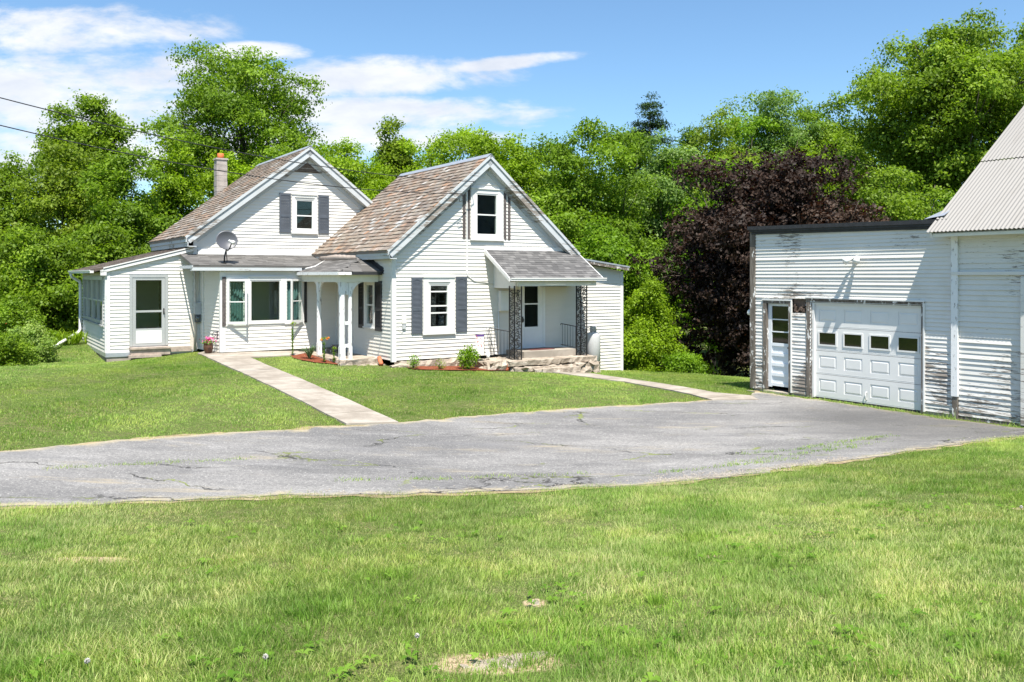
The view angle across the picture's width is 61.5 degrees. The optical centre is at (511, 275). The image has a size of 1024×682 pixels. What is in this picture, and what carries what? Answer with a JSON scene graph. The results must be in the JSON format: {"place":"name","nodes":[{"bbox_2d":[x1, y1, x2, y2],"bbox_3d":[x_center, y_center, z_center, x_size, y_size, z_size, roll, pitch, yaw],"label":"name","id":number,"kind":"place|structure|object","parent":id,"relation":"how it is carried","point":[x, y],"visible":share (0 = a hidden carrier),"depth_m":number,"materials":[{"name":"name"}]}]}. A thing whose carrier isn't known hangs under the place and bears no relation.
{"place":"outdoors","nodes":[
{"label":"outdoors","id":0,"kind":"place"},
{"bbox_2d":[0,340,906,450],"bbox_3d":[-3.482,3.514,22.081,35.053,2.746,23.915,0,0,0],"label":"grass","id":1,"kind":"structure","parent":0,"point":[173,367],"depth_m":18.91,"materials":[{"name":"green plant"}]},
{"bbox_2d":[0,390,1023,506],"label":"driveway","id":2,"kind":"structure","parent":0,"point":[603,445],"depth_m":12.86,"materials":[{"name":"grey asphalt"}]},
{"bbox_2d":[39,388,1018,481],"bbox_3d":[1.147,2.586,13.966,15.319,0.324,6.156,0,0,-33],"label":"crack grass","id":3,"kind":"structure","parent":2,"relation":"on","point":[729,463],"depth_m":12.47,"materials":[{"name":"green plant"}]},
{"bbox_2d":[0,302,1023,681],"bbox_3d":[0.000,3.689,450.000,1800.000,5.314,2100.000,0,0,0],"label":"ground","id":4,"kind":"structure","parent":0,"point":[200,426],"depth_m":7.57,"materials":[{"name":"green plant"}]},
{"bbox_2d":[0,331,42,366],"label":"leafy shrub","id":5,"kind":"object","parent":4,"relation":"on","point":[14,351],"visible":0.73,"depth_m":22.33,"materials":[{"name":"green plant"}]},
{"bbox_2d":[0,150,55,269],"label":"leafy tree","id":6,"kind":"object","parent":4,"relation":"on","point":[8,176],"visible":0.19,"depth_m":40.24,"materials":[{"name":"green plant"}]},
{"bbox_2d":[0,295,63,344],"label":"leafy shrub","id":7,"kind":"object","parent":4,"relation":"on","point":[19,312],"visible":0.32,"depth_m":26.86,"materials":[{"name":"green plant"}]},
{"bbox_2d":[0,319,64,363],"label":"leafy shrub","id":8,"kind":"object","parent":4,"relation":"on","point":[44,348],"visible":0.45,"depth_m":24.30,"materials":[{"name":"green plant"}]},
{"bbox_2d":[0,221,84,339],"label":"leafy tree","id":9,"kind":"object","parent":4,"relation":"on","point":[30,270],"visible":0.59,"depth_m":32.11,"materials":[{"name":"green plant"}]},
{"bbox_2d":[6,323,87,344],"bbox_3d":[-15.592,1.886,28.035,3.802,0.751,1.850,0,0,0],"label":"daylily bed","id":10,"kind":"object","parent":4,"relation":"on","point":[75,339],"visible":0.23,"depth_m":28.11,"materials":[{"name":"green plant"}]},
{"bbox_2d":[0,135,122,281],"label":"leafy tree","id":11,"kind":"object","parent":4,"relation":"on","point":[62,197],"visible":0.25,"depth_m":39.02,"materials":[{"name":"green plant"}]},
{"bbox_2d":[25,88,140,221],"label":"round tree","id":12,"kind":"object","parent":4,"relation":"on","point":[100,135],"visible":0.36,"depth_m":53.92,"materials":[{"name":"green plant"}]},
{"bbox_2d":[84,658,90,681],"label":"dandelion","id":13,"kind":"object","parent":4,"relation":"on","point":[86,661],"visible":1,"depth_m":4.05,"materials":[{"name":"white plant"}]},
{"bbox_2d":[52,221,150,330],"bbox_3d":[-16.114,1.165,34.210,4.425,6.783,4.446,0,0,0],"label":"leafy tree","id":14,"kind":"object","parent":4,"relation":"on","point":[96,242],"visible":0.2,"depth_m":33.96,"materials":[{"name":"green plant"}]},
{"bbox_2d":[60,141,181,326],"bbox_3d":[-17.247,-0.403,37.530,5.513,11.036,4.879,0,0,0],"label":"leafy tree","id":15,"kind":"object","parent":4,"relation":"on","point":[131,212],"visible":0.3,"depth_m":37.40,"materials":[{"name":"green plant"}]},
{"bbox_2d":[141,131,209,250],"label":"leafy tree","id":16,"kind":"object","parent":4,"relation":"on","point":[179,195],"visible":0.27,"depth_m":42.25,"materials":[{"name":"green plant"}]},
{"bbox_2d":[188,150,255,203],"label":"leafy tree","id":17,"kind":"object","parent":4,"relation":"on","point":[206,181],"visible":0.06,"depth_m":44.61,"materials":[{"name":"green plant"}]},
{"bbox_2d":[127,34,353,199],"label":"open tree","id":18,"kind":"object","parent":4,"relation":"on","point":[209,100],"visible":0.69,"depth_m":52.69,"materials":[{"name":"green plant"}]},
{"bbox_2d":[262,653,267,678],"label":"dandelion","id":19,"kind":"object","parent":4,"relation":"on","point":[265,656],"visible":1,"depth_m":4.22,"materials":[{"name":"white plant"}]},
{"bbox_2d":[246,140,295,166],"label":"leafy tree","id":20,"kind":"object","parent":4,"relation":"on","point":[275,153],"visible":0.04,"depth_m":47.92,"materials":[{"name":"green plant"}]},
{"bbox_2d":[197,351,397,424],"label":"front walk","id":21,"kind":"structure","parent":4,"relation":"on","point":[344,410],"depth_m":18.81,"materials":[{"name":"concrete"}]},
{"bbox_2d":[199,337,216,352],"bbox_3d":[-8.887,2.028,25.244,0.491,0.493,0.508,0,0,0],"label":"flower pot","id":22,"kind":"object","parent":21,"relation":"on","point":[207,346],"visible":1,"depth_m":25.14,"materials":[{"name":"brown ceramic"}]},
{"bbox_2d":[291,353,337,363],"bbox_3d":[-5.762,2.381,24.666,0.799,0.120,2.644,0,0,-35],"label":"mulch bed","id":23,"kind":"object","parent":4,"relation":"on","point":[304,356],"visible":0.88,"depth_m":24.66,"materials":[{"name":"wood"}]},
{"bbox_2d":[290,322,295,354],"bbox_3d":[-6.435,1.840,25.224,0.208,1.011,0.214,0,0,30],"label":"lily","id":24,"kind":"object","parent":23,"relation":"on","point":[292,323],"visible":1,"depth_m":25.22,"materials":[{"name":"green plant"}]},
{"bbox_2d":[299,344,317,358],"bbox_3d":[-5.807,2.157,24.684,0.744,0.472,0.717,0,0,0],"label":"iris clump","id":25,"kind":"object","parent":23,"relation":"on","point":[309,353],"visible":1,"depth_m":24.62,"materials":[{"name":"green plant"}]},
{"bbox_2d":[320,337,329,360],"bbox_3d":[-5.243,2.063,24.051,0.303,0.728,0.230,0,0,0],"label":"lily","id":26,"kind":"object","parent":23,"relation":"on","point":[323,355],"visible":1,"depth_m":24.04,"materials":[{"name":"green plant"}]},
{"bbox_2d":[297,143,337,161],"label":"leafy tree","id":27,"kind":"object","parent":4,"relation":"on","point":[325,149],"visible":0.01,"depth_m":51.75,"materials":[{"name":"green plant"}]},
{"bbox_2d":[53,145,629,372],"bbox_3d":[-5.600,-0.670,29.293,19.044,7.840,10.967,0,0,9],"label":"farmhouse","id":28,"kind":"object","parent":4,"relation":"on","point":[354,275],"visible":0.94,"depth_m":25.96,"materials":[{"name":"white"}]},
{"bbox_2d":[81,277,91,322],"bbox_3d":[-13.917,0.760,28.208,0.110,1.460,2.250,0,0,-33],"label":"window","id":29,"kind":"structure","parent":28,"relation":"in","point":[87,281],"depth_m":28.17,"materials":[{"name":"glass"}]},
{"bbox_2d":[91,277,103,325],"bbox_3d":[-12.667,0.760,26.277,0.110,1.460,2.250,0,0,-33],"label":"window","id":30,"kind":"structure","parent":28,"relation":"in","point":[97,282],"depth_m":26.23,"materials":[{"name":"glass"}]},
{"bbox_2d":[129,275,167,346],"bbox_3d":[-10.831,1.030,25.652,1.080,2.120,0.117,0,0,-33],"label":"storm door","id":31,"kind":"structure","parent":28,"relation":"in","point":[132,281],"depth_m":25.63,"materials":[{"name":"metal"}]},
{"bbox_2d":[193,302,200,321],"bbox_3d":[-9.596,1.120,26.268,0.220,0.600,0.210,0,0,-33],"label":"electric meter","id":32,"kind":"object","parent":28,"relation":"attached to","point":[197,311],"visible":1,"depth_m":26.26,"materials":[{"name":"grey metal"}]},
{"bbox_2d":[216,231,237,262],"bbox_3d":[-8.342,-0.850,25.407,0.576,0.966,0.530,0,0,17],"label":"satellite dish","id":33,"kind":"object","parent":28,"relation":"on","point":[227,240],"visible":1,"depth_m":25.45,"materials":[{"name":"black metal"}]},
{"bbox_2d":[0,125,463,201],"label":"overhead cable","id":34,"kind":"object","parent":28,"relation":"attached to","point":[220,170],"visible":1,"depth_m":18.69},
{"bbox_2d":[0,97,475,201],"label":"overhead cable","id":35,"kind":"object","parent":28,"relation":"attached to","point":[224,149],"visible":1,"depth_m":18.60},
{"bbox_2d":[226,276,303,325],"bbox_3d":[-7.395,0.742,25.920,2.350,1.475,0.412,0,0,-33],"label":"window","id":36,"kind":"structure","parent":28,"relation":"in","point":[291,294],"depth_m":25.95,"materials":[{"name":"white plastic"}]},
{"bbox_2d":[291,193,317,233],"bbox_3d":[-6.824,-2.030,28.259,0.900,1.310,0.130,0,0,-33],"label":"window","id":37,"kind":"structure","parent":28,"relation":"in","point":[295,197],"depth_m":28.23,"materials":[{"name":"white plastic"}]},
{"bbox_2d":[345,293,352,351],"bbox_3d":[-5.121,1.240,26.557,0.040,2.180,1.040,0,0,-33],"label":"side door","id":38,"kind":"structure","parent":28,"relation":"in","point":[346,296],"depth_m":26.45,"materials":[{"name":"white wood"}]},
{"bbox_2d":[362,282,374,328],"bbox_3d":[-4.137,0.835,25.049,0.130,1.400,0.800,0,0,-33],"label":"window","id":39,"kind":"structure","parent":28,"relation":"in","point":[368,325],"depth_m":25.21,"materials":[{"name":"white plastic"}]},
{"bbox_2d":[398,315,405,331],"bbox_3d":[-3.055,1.343,23.922,0.226,0.485,0.070,0,0,-33],"label":"phone box","id":40,"kind":"object","parent":28,"relation":"attached to","point":[403,322],"visible":1,"depth_m":23.92,"materials":[{"name":"beige paint"}]},
{"bbox_2d":[422,276,455,334],"bbox_3d":[-2.091,0.843,24.573,1.060,1.655,0.130,0,0,-33],"label":"window","id":41,"kind":"structure","parent":28,"relation":"in","point":[428,281],"depth_m":24.55,"materials":[{"name":"white plastic"}]},
{"bbox_2d":[470,187,504,240],"bbox_3d":[-0.741,-1.810,25.448,1.160,1.550,0.130,0,0,-33],"label":"window","id":42,"kind":"structure","parent":28,"relation":"in","point":[498,193],"depth_m":25.46,"materials":[{"name":"white plastic"}]},
{"bbox_2d":[498,291,511,350],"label":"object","id":43,"kind":"object","parent":28,"relation":"attached to","point":[503,300],"visible":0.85,"depth_m":25.60,"materials":[{"name":"white plastic"}]},
{"bbox_2d":[498,291,511,309],"bbox_3d":[-0.221,0.740,25.694,0.380,0.580,0.185,0,0,-33],"label":"window","id":44,"kind":"structure","parent":43,"relation":"in","point":[504,296],"depth_m":25.61,"materials":[{"name":"white glass"}]},
{"bbox_2d":[518,286,544,348],"bbox_3d":[0.614,1.138,26.300,0.980,2.135,0.117,0,0,-33],"label":"front door","id":45,"kind":"structure","parent":28,"relation":"in","point":[532,337],"depth_m":26.38,"materials":[{"name":"white wood"}]},
{"bbox_2d":[292,134,416,199],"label":"leafy tree","id":46,"kind":"object","parent":4,"relation":"on","point":[373,182],"visible":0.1,"depth_m":44.51,"materials":[{"name":"green plant"}]},
{"bbox_2d":[377,356,382,365],"bbox_3d":[-3.692,2.390,24.099,0.118,0.124,0.340,0,28,-20],"label":"clay pipe","id":47,"kind":"object","parent":4,"relation":"on","point":[379,359],"visible":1,"depth_m":24.03,"materials":[{"name":"ceramic"}]},
{"bbox_2d":[368,114,423,189],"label":"slender tree","id":48,"kind":"object","parent":4,"relation":"on","point":[392,152],"visible":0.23,"depth_m":49.54,"materials":[{"name":"green plant"}]},
{"bbox_2d":[365,133,450,176],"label":"leafy tree","id":49,"kind":"object","parent":4,"relation":"on","point":[380,159],"visible":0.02,"depth_m":50.77,"materials":[{"name":"green plant"}]},
{"bbox_2d":[414,633,419,659],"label":"dandelion","id":50,"kind":"object","parent":4,"relation":"on","point":[416,635],"visible":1,"depth_m":4.62,"materials":[{"name":"white plant"}]},
{"bbox_2d":[396,122,488,358],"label":"leafy tree","id":51,"kind":"object","parent":4,"relation":"on","point":[449,149],"visible":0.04,"depth_m":45.06,"materials":[{"name":"green plant"}]},
{"bbox_2d":[408,366,486,369],"bbox_3d":[-1.588,2.594,24.128,2.727,0.153,1.226,0,0,-30],"label":"mulch bed","id":52,"kind":"object","parent":4,"relation":"on","point":[445,368],"visible":0.7,"depth_m":23.96,"materials":[{"name":"wood"}]},
{"bbox_2d":[407,354,420,369],"bbox_3d":[-2.680,2.364,23.461,0.406,0.458,0.439,0,0,0],"label":"plant","id":53,"kind":"object","parent":52,"relation":"on","point":[414,363],"visible":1,"depth_m":23.44,"materials":[{"name":"green plant"}]},
{"bbox_2d":[434,358,445,368],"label":"plant","id":54,"kind":"object","parent":52,"relation":"on","point":[440,367],"visible":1,"depth_m":23.64,"materials":[{"name":"green plant"}]},
{"bbox_2d":[456,344,481,368],"bbox_3d":[-1.197,2.284,24.001,0.709,0.780,0.754,0,0,-30],"label":"rounded bush","id":55,"kind":"object","parent":52,"relation":"on","point":[468,360],"visible":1,"depth_m":23.94,"materials":[{"name":"green plant"}]},
{"bbox_2d":[475,333,483,353],"bbox_3d":[-0.912,2.149,24.460,0.297,1.022,0.018,0,0,-33],"label":"garden flag","id":56,"kind":"object","parent":52,"relation":"on","point":[480,343],"visible":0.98,"depth_m":24.46,"materials":[{"name":"white fabric"}]},
{"bbox_2d":[454,129,510,164],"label":"leafy tree","id":57,"kind":"object","parent":4,"relation":"on","point":[484,143],"visible":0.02,"depth_m":53.54,"materials":[{"name":"green plant"}]},
{"bbox_2d":[459,656,522,669],"bbox_3d":[-0.101,2.066,4.522,0.351,0.083,0.173,0,0,-20],"label":"stone","id":58,"kind":"object","parent":4,"relation":"on","point":[474,663],"visible":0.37,"depth_m":4.53,"materials":[{"name":"beige stone"}]},
{"bbox_2d":[461,129,562,212],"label":"leafy tree","id":59,"kind":"object","parent":4,"relation":"on","point":[521,174],"visible":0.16,"depth_m":44.25,"materials":[{"name":"green plant"}]},
{"bbox_2d":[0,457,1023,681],"bbox_3d":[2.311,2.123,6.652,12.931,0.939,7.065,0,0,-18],"label":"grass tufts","id":60,"kind":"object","parent":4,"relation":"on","point":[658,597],"visible":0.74,"depth_m":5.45,"materials":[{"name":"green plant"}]},
{"bbox_2d":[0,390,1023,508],"bbox_3d":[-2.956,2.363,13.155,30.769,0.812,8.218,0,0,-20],"label":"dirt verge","id":61,"kind":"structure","parent":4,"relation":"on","point":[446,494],"depth_m":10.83,"materials":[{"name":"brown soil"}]},
{"bbox_2d":[20,493,1023,681],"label":"weeds","id":62,"kind":"object","parent":4,"relation":"on","point":[435,667],"visible":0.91,"depth_m":4.69,"materials":[{"name":"green plant"}]},
{"bbox_2d":[511,651,554,658],"bbox_3d":[0.105,2.086,4.660,0.241,0.069,0.135,0,0,-20],"label":"stone","id":63,"kind":"object","parent":4,"relation":"on","point":[531,653],"visible":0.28,"depth_m":4.67,"materials":[{"name":"grey stone"}]},
{"bbox_2d":[137,132,939,352],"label":"distant woods","id":64,"kind":"object","parent":4,"relation":"on","point":[675,310],"depth_m":69.44,"materials":[{"name":"green plant"}]},
{"bbox_2d":[527,140,602,234],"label":"leafy tree","id":65,"kind":"object","parent":4,"relation":"on","point":[556,157],"visible":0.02,"depth_m":49.38,"materials":[{"name":"green plant"}]},
{"bbox_2d":[510,115,670,307],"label":"leafy tree","id":66,"kind":"object","parent":4,"relation":"on","point":[580,190],"visible":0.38,"depth_m":40.84,"materials":[{"name":"green plant"}]},
{"bbox_2d":[587,326,599,366],"bbox_3d":[2.442,2.284,27.096,0.730,1.420,0.450,0,0,39],"label":"gas cylinder","id":67,"kind":"object","parent":4,"relation":"on","point":[593,341],"visible":0.73,"depth_m":26.83,"materials":[{"name":"white metal"}]},
{"bbox_2d":[590,127,660,239],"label":"leafy tree","id":68,"kind":"object","parent":4,"relation":"on","point":[644,157],"visible":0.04,"depth_m":48.93,"materials":[{"name":"green plant"}]},
{"bbox_2d":[572,215,691,336],"bbox_3d":[4.000,1.744,34.534,5.381,8.434,5.600,0,0,-26],"label":"leafy tree","id":69,"kind":"object","parent":4,"relation":"on","point":[603,246],"visible":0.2,"depth_m":34.31,"materials":[{"name":"green plant"}]},
{"bbox_2d":[608,91,677,197],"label":"pine tree","id":70,"kind":"object","parent":4,"relation":"on","point":[651,123],"visible":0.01,"depth_m":59.76,"materials":[{"name":"green plant"}]},
{"bbox_2d":[623,320,670,371],"bbox_3d":[4.251,2.712,29.396,2.398,2.422,2.222,0,0,0],"label":"leafy shrub","id":71,"kind":"object","parent":4,"relation":"on","point":[639,347],"visible":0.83,"depth_m":29.14,"materials":[{"name":"green plant"}]},
{"bbox_2d":[623,278,691,371],"bbox_3d":[4.833,2.012,30.451,2.935,3.908,2.215,0,0,0],"label":"leafy shrub","id":72,"kind":"object","parent":4,"relation":"on","point":[649,302],"visible":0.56,"depth_m":29.97,"materials":[{"name":"green plant"}]},
{"bbox_2d":[611,126,710,368],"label":"silvery tree","id":73,"kind":"object","parent":4,"relation":"on","point":[664,202],"visible":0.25,"depth_m":44.76,"materials":[{"name":"green plant"}]},
{"bbox_2d":[658,349,711,373],"bbox_3d":[5.813,3.181,29.171,1.915,1.376,1.645,0,0,12],"label":"leafy shrub","id":74,"kind":"object","parent":4,"relation":"on","point":[679,362],"visible":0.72,"depth_m":28.97,"materials":[{"name":"green plant"}]},
{"bbox_2d":[658,121,718,353],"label":"leafy tree","id":75,"kind":"object","parent":4,"relation":"on","point":[686,133],"visible":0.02,"depth_m":55.71,"materials":[{"name":"green plant"}]},
{"bbox_2d":[655,152,765,375],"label":"leafy tree","id":76,"kind":"object","parent":4,"relation":"on","point":[700,204],"visible":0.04,"depth_m":43.64,"materials":[{"name":"green plant"}]},
{"bbox_2d":[673,102,774,374],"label":"leafy tree","id":77,"kind":"object","parent":4,"relation":"on","point":[704,139],"visible":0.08,"depth_m":51.05,"materials":[{"name":"green plant"}]},
{"bbox_2d":[711,111,786,357],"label":"leafy tree","id":78,"kind":"object","parent":4,"relation":"on","point":[743,129],"visible":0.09,"depth_m":55.98,"materials":[{"name":"green plant"}]},
{"bbox_2d":[625,143,911,377],"bbox_3d":[10.721,0.252,31.623,11.062,10.151,9.674,0,0,-23],"label":"purple maple","id":79,"kind":"object","parent":4,"relation":"on","point":[720,241],"visible":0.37,"depth_m":30.53,"materials":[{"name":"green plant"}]},
{"bbox_2d":[717,86,838,188],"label":"leafy tree","id":80,"kind":"object","parent":4,"relation":"on","point":[781,108],"visible":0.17,"depth_m":56.63,"materials":[{"name":"green plant"}]},
{"bbox_2d":[774,103,847,159],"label":"leafy tree","id":81,"kind":"object","parent":4,"relation":"on","point":[805,117],"visible":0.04,"depth_m":61.29,"materials":[{"name":"green plant"}]},
{"bbox_2d":[782,142,864,212],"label":"leafy tree","id":82,"kind":"object","parent":4,"relation":"on","point":[829,171],"visible":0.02,"depth_m":44.61,"materials":[{"name":"green plant"}]},
{"bbox_2d":[786,90,891,187],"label":"leafy tree","id":83,"kind":"object","parent":4,"relation":"on","point":[839,103],"visible":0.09,"depth_m":56.99,"materials":[{"name":"green plant"}]},
{"bbox_2d":[747,219,951,417],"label":"garage","id":84,"kind":"structure","parent":4,"relation":"on","point":[873,327],"depth_m":18.48,"materials":[{"name":"white wood"}]},
{"bbox_2d":[768,303,787,386],"bbox_3d":[6.253,1.635,20.134,0.090,1.970,0.630,0,0,-34],"label":"door","id":85,"kind":"structure","parent":84,"relation":"in","point":[777,313],"depth_m":20.18,"materials":[{"name":"white wood"}]},
{"bbox_2d":[842,256,859,264],"bbox_3d":[7.263,-0.333,18.312,0.297,0.194,0.418,0,0,-34],"label":"floodlight","id":86,"kind":"object","parent":84,"relation":"attached to","point":[855,261],"visible":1,"depth_m":18.32,"materials":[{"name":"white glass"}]},
{"bbox_2d":[815,304,920,411],"bbox_3d":[7.528,1.694,18.281,0.092,2.112,2.525,0,0,-34],"label":"garage door","id":87,"kind":"structure","parent":84,"relation":"in","point":[898,344],"depth_m":18.22,"materials":[{"name":"paint"}]},
{"bbox_2d":[809,115,931,219],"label":"leafy tree","id":88,"kind":"object","parent":4,"relation":"on","point":[845,148],"visible":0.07,"depth_m":46.68,"materials":[{"name":"green plant"}]},
{"bbox_2d":[850,162,951,221],"bbox_3d":[15.335,0.405,34.523,5.944,9.954,4.908,0,0,0],"label":"leafy tree","id":89,"kind":"object","parent":4,"relation":"on","point":[901,206],"visible":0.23,"depth_m":34.20,"materials":[{"name":"green plant"}]},
{"bbox_2d":[826,2,1023,207],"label":"tree","id":90,"kind":"object","parent":4,"relation":"on","point":[952,85],"visible":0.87,"depth_m":38.17,"materials":[{"name":"green plant"}]},
{"bbox_2d":[928,187,960,211],"bbox_3d":[19.876,0.808,36.641,5.148,9.447,4.577,0,0,0],"label":"leafy tree","id":91,"kind":"object","parent":4,"relation":"on","point":[939,200],"visible":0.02,"depth_m":37.11,"materials":[{"name":"green plant"}]},
{"bbox_2d":[925,106,1023,426],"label":"barn","id":92,"kind":"structure","parent":4,"relation":"on","point":[981,215],"depth_m":16.24,"materials":[{"name":"white wood"}]},
{"bbox_2d":[1021,276,1023,424],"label":"sliding door","id":93,"kind":"structure","parent":92,"relation":"in","point":[1022,277],"depth_m":15.52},
{"bbox_2d":[978,18,1023,142],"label":"leafy tree","id":94,"kind":"object","parent":4,"relation":"on","point":[1020,33],"visible":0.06,"depth_m":43.88,"materials":[{"name":"green plant"}]},
{"bbox_2d":[0,0,1023,228],"label":"sky","id":95,"kind":"structure","parent":0,"point":[539,67],"materials":[{"name":"blue"}]},
{"bbox_2d":[525,347,554,349],"bbox_3d":[0.813,2.205,25.939,0.840,0.015,0.460,0,0,-33],"label":"door mat","id":96,"kind":"object","parent":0,"point":[545,348],"depth_m":25.98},
{"bbox_2d":[552,372,758,399],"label":"side path","id":97,"kind":"structure","parent":0,"point":[705,394],"depth_m":20.87,"materials":[{"name":"concrete"}]},
{"bbox_2d":[308,434,1016,492],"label":"gravel","id":98,"kind":"structure","parent":0,"point":[755,470],"depth_m":11.49,"materials":[{"name":"grey gravel"}]}
]}

